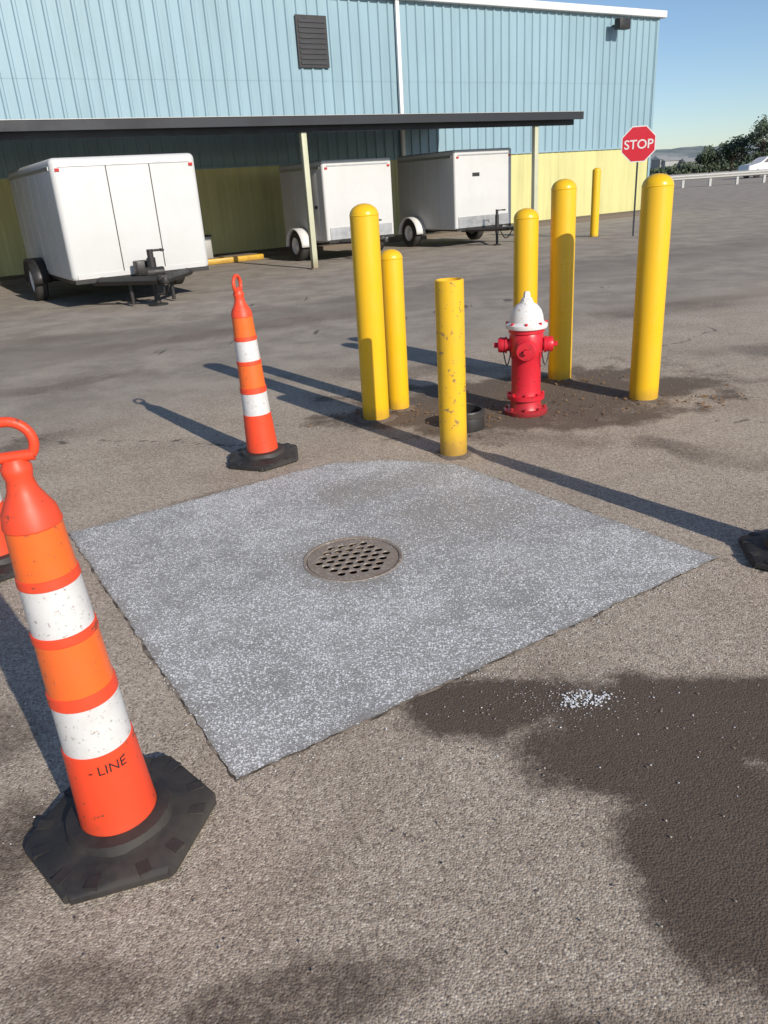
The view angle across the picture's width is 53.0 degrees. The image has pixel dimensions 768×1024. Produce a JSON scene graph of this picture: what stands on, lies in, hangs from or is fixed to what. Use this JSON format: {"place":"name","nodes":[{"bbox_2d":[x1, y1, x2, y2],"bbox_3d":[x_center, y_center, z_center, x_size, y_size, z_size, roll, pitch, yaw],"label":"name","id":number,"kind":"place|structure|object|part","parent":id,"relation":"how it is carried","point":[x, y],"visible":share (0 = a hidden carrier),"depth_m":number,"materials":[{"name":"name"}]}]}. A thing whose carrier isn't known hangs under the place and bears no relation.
{"place":"outdoors","nodes":[
{"label":"outdoors","id":0,"kind":"place"},
{"bbox_2d":[204,235,212,258],"bbox_3d":[-4.336,-6.255,18.375,0.440,0.660,0.340,-17,26,-28],"label":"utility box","id":1,"kind":"object","parent":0,"point":[208,246],"visible":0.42,"depth_m":18.29,"materials":[{"name":"metal"}]},
{"bbox_2d":[0,170,767,1023],"bbox_3d":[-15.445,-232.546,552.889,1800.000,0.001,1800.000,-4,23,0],"label":"asphalt ground","id":2,"kind":"structure","parent":0,"point":[314,856],"depth_m":2.32,"materials":[{"name":"grey asphalt"}]},
{"bbox_2d":[0,493,14,581],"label":"traffic delineator cone","id":3,"kind":"object","parent":2,"relation":"on","point":[6,571],"visible":0.21,"depth_m":3.43,"materials":[{"name":"orange plastic"}]},
{"bbox_2d":[0,417,216,904],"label":"traffic delineator cone","id":4,"kind":"object","parent":2,"relation":"on","point":[124,814],"visible":1,"depth_m":1.81,"materials":[{"name":"orange plastic"}]},
{"bbox_2d":[8,153,208,305],"bbox_3d":[-4.559,-4.750,12.977,2.710,2.140,4.982,-17,26,-28],"label":"cargo trailer","id":5,"kind":"object","parent":2,"relation":"on","point":[129,220],"visible":1,"depth_m":11.79,"materials":[{"name":"white metal"}]},
{"bbox_2d":[208,254,263,264],"bbox_3d":[-3.644,-6.065,18.497,1.600,0.130,0.160,-17,26,-28],"label":"wheel stop","id":6,"kind":"object","parent":2,"relation":"on","point":[224,260],"visible":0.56,"depth_m":18.46,"materials":[{"name":"yellow paint"}]},
{"bbox_2d":[228,274,298,471],"bbox_3d":[-0.779,-0.822,4.489,0.470,1.094,0.438,-18,27,-27],"label":"traffic delineator cone","id":7,"kind":"object","parent":2,"relation":"on","point":[263,451],"visible":1,"depth_m":4.50,"materials":[{"name":"orange plastic"}]},
{"bbox_2d":[0,0,666,285],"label":"metal warehouse","id":8,"kind":"structure","parent":2,"relation":"on","point":[240,101],"depth_m":19.67,"materials":[{"name":"blue metal"}]},
{"bbox_2d":[279,157,393,260],"bbox_3d":[-0.815,-6.834,17.408,2.290,2.050,3.152,-17,26,-28],"label":"cargo trailer","id":9,"kind":"object","parent":2,"relation":"on","point":[341,189],"visible":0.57,"depth_m":16.91,"materials":[{"name":"white metal"}]},
{"bbox_3d":[-1.563,-6.773,16.932,0.032,1.300,0.600,-17,26,-28],"label":"side door","id":10,"kind":"part","parent":9,"relation":"part of","materials":[{"name":"white metal"}]},
{"bbox_2d":[303,536,402,581],"bbox_3d":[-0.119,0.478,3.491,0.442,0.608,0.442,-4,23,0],"label":"storm drain grate","id":11,"kind":"object","parent":2,"relation":"in","point":[353,559],"visible":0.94,"depth_m":3.39,"materials":[{"name":"metal"}]},
{"bbox_2d":[349,203,398,423],"bbox_3d":[-0.075,-1.282,5.138,0.259,1.451,0.290,6,25,22],"label":"safety bollard","id":12,"kind":"object","parent":2,"relation":"on","point":[365,245],"visible":0.96,"depth_m":5.03,"materials":[{"name":"yellow paint"}]},
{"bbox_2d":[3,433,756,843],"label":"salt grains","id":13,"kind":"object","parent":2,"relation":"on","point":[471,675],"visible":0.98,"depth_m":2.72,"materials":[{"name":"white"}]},
{"bbox_2d":[69,460,717,778],"bbox_3d":[-0.104,0.144,3.503,2.143,0.001,2.174,-17,26,-29],"label":"concrete patch","id":14,"kind":"object","parent":2,"relation":"on","point":[257,683],"visible":1,"depth_m":3.11,"materials":[{"name":"grey concrete"}]},
{"bbox_2d":[68,461,720,781],"bbox_3d":[-0.106,0.149,3.499,2.158,0.001,2.187,-17,27,-29],"label":"patch joint","id":15,"kind":"object","parent":2,"relation":"on","point":[147,652],"visible":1,"depth_m":2.59,"materials":[{"name":"black asphalt"}]},
{"bbox_2d":[381,249,415,412],"bbox_3d":[0.088,-1.240,5.397,0.279,1.150,0.242,12,27,32],"label":"safety bollard","id":16,"kind":"object","parent":2,"relation":"on","point":[394,319],"visible":0.88,"depth_m":5.31,"materials":[{"name":"yellow paint"}]},
{"bbox_2d":[434,278,471,459],"bbox_3d":[0.378,-0.781,4.395,0.229,1.054,0.212,12,28,32],"label":"safety bollard","id":17,"kind":"object","parent":2,"relation":"on","point":[450,322],"visible":0.98,"depth_m":4.33,"materials":[{"name":"yellow metal"}]},
{"bbox_2d":[397,148,513,246],"bbox_3d":[2.055,-7.708,18.912,2.280,2.130,3.532,-17,26,-28],"label":"cargo trailer","id":18,"kind":"object","parent":2,"relation":"on","point":[468,191],"visible":0.98,"depth_m":18.46,"materials":[{"name":"white metal"}]},
{"bbox_2d":[466,404,484,432],"bbox_3d":[0.536,-0.605,5.039,0.252,0.148,0.252,-4,23,0],"label":"pipe sleeve","id":19,"kind":"object","parent":2,"relation":"on","point":[475,414],"visible":0.45,"depth_m":4.95,"materials":[{"name":"black paint"}]},
{"bbox_2d":[505,208,542,383],"bbox_3d":[1.068,-1.599,5.857,0.270,1.330,0.257,11,27,32],"label":"safety bollard","id":20,"kind":"object","parent":2,"relation":"on","point":[526,234],"visible":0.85,"depth_m":5.66,"materials":[{"name":"yellow paint"}]},
{"bbox_2d":[494,291,557,417],"bbox_3d":[0.945,-1.059,5.148,0.319,0.808,0.327,-19,27,-32],"label":"fire hydrant","id":21,"kind":"object","parent":2,"relation":"on","point":[526,343],"visible":1,"depth_m":5.09,"materials":[{"name":"red metal"}]},
{"bbox_2d":[308,370,746,436],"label":"dry leaf litter","id":22,"kind":"object","parent":2,"relation":"on","point":[704,396],"visible":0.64,"depth_m":5.35,"materials":[{"name":"brown plant"}]},
{"bbox_2d":[542,179,576,381],"bbox_3d":[1.352,-1.705,5.833,0.263,1.510,0.240,0,23,8],"label":"safety bollard","id":23,"kind":"object","parent":2,"relation":"on","point":[562,233],"visible":0.98,"depth_m":5.74,"materials":[{"name":"yellow paint"}]},
{"bbox_2d":[444,646,695,736],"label":"salt crumbs","id":24,"kind":"object","parent":2,"relation":"on","point":[564,694],"visible":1,"depth_m":2.39,"materials":[{"name":"white"}]},
{"bbox_2d":[560,689,616,709],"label":"salt flakes","id":25,"kind":"object","parent":2,"relation":"on","point":[587,699],"visible":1,"depth_m":2.38,"materials":[{"name":"white"}]},
{"bbox_2d":[590,168,600,236],"bbox_3d":[5.144,-7.489,18.709,0.297,1.610,0.281,2,24,14],"label":"safety bollard","id":26,"kind":"object","parent":2,"relation":"on","point":[595,198],"visible":0.94,"depth_m":18.62,"materials":[{"name":"yellow paint"}]},
{"bbox_2d":[621,125,655,235],"bbox_3d":[5.915,-7.734,18.051,0.758,2.379,0.047,2,24,13],"label":"stop sign","id":27,"kind":"object","parent":2,"relation":"on","point":[638,144],"visible":1,"depth_m":17.73,"materials":[{"name":"red metal"}]},
{"bbox_2d":[622,173,674,403],"bbox_3d":[1.796,-1.447,5.155,0.256,1.510,0.316,-12,24,-18],"label":"safety bollard","id":28,"kind":"object","parent":2,"relation":"on","point":[657,193],"visible":0.99,"depth_m":5.07,"materials":[{"name":"yellow paint"}]},
{"bbox_2d":[651,155,669,168],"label":"distant house","id":29,"kind":"structure","parent":2,"relation":"on","point":[656,161],"depth_m":295.32,"materials":[{"name":"metal"}]},
{"bbox_2d":[660,156,680,168],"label":"distant house","id":30,"kind":"structure","parent":2,"relation":"on","point":[671,161],"depth_m":293.58,"materials":[{"name":"metal"}]},
{"bbox_2d":[649,154,754,175],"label":"distant bushes","id":31,"kind":"object","parent":2,"relation":"on","point":[689,167],"visible":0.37,"depth_m":136.55,"materials":[{"name":"green plant"}]},
{"bbox_2d":[694,144,721,172],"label":"broadleaf tree","id":32,"kind":"object","parent":2,"relation":"on","point":[705,157],"visible":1,"depth_m":104.17,"materials":[{"name":"green plant"}]},
{"bbox_2d":[670,169,767,187],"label":"guard rail","id":33,"kind":"object","parent":2,"relation":"on","point":[736,174],"visible":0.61,"depth_m":53.96,"materials":[{"name":"metal"}]},
{"bbox_2d":[716,134,755,171],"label":"broadleaf tree","id":34,"kind":"object","parent":2,"relation":"on","point":[736,150],"visible":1,"depth_m":103.14,"materials":[{"name":"green plant"}]},
{"bbox_2d":[738,530,767,570],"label":"traffic delineator cone","id":35,"kind":"object","parent":2,"relation":"on","point":[754,546],"visible":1,"depth_m":3.15,"materials":[{"name":"black rubber"}]},
{"bbox_2d":[738,156,767,177],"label":"parked car","id":36,"kind":"object","parent":2,"relation":"on","point":[759,163],"visible":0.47,"depth_m":69.34,"materials":[{"name":"white paint"}]},
{"bbox_2d":[745,114,767,159],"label":"broadleaf tree","id":37,"kind":"object","parent":2,"relation":"on","point":[755,137],"visible":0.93,"depth_m":100.08,"materials":[{"name":"green plant"}]},
{"bbox_2d":[752,126,767,156],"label":"broadleaf tree","id":38,"kind":"object","parent":2,"relation":"on","point":[755,149],"visible":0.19,"depth_m":104.77,"materials":[{"name":"green plant"}]},
{"bbox_2d":[2,349,766,1023],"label":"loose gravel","id":39,"kind":"structure","parent":0,"point":[532,699],"depth_m":2.83,"materials":[{"name":"stone"}]},
{"bbox_2d":[536,0,767,149],"label":"sky","id":40,"kind":"structure","parent":0,"point":[711,86],"materials":[{"name":"blue"}]},
{"bbox_2d":[681,157,703,168],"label":"distant house","id":41,"kind":"structure","parent":0,"point":[686,160],"depth_m":291.88,"materials":[{"name":"metal"}]},
{"bbox_2d":[650,143,760,168],"bbox_3d":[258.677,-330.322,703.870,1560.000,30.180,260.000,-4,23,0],"label":"distant hills","id":42,"kind":"structure","parent":0,"point":[690,152],"depth_m":670.27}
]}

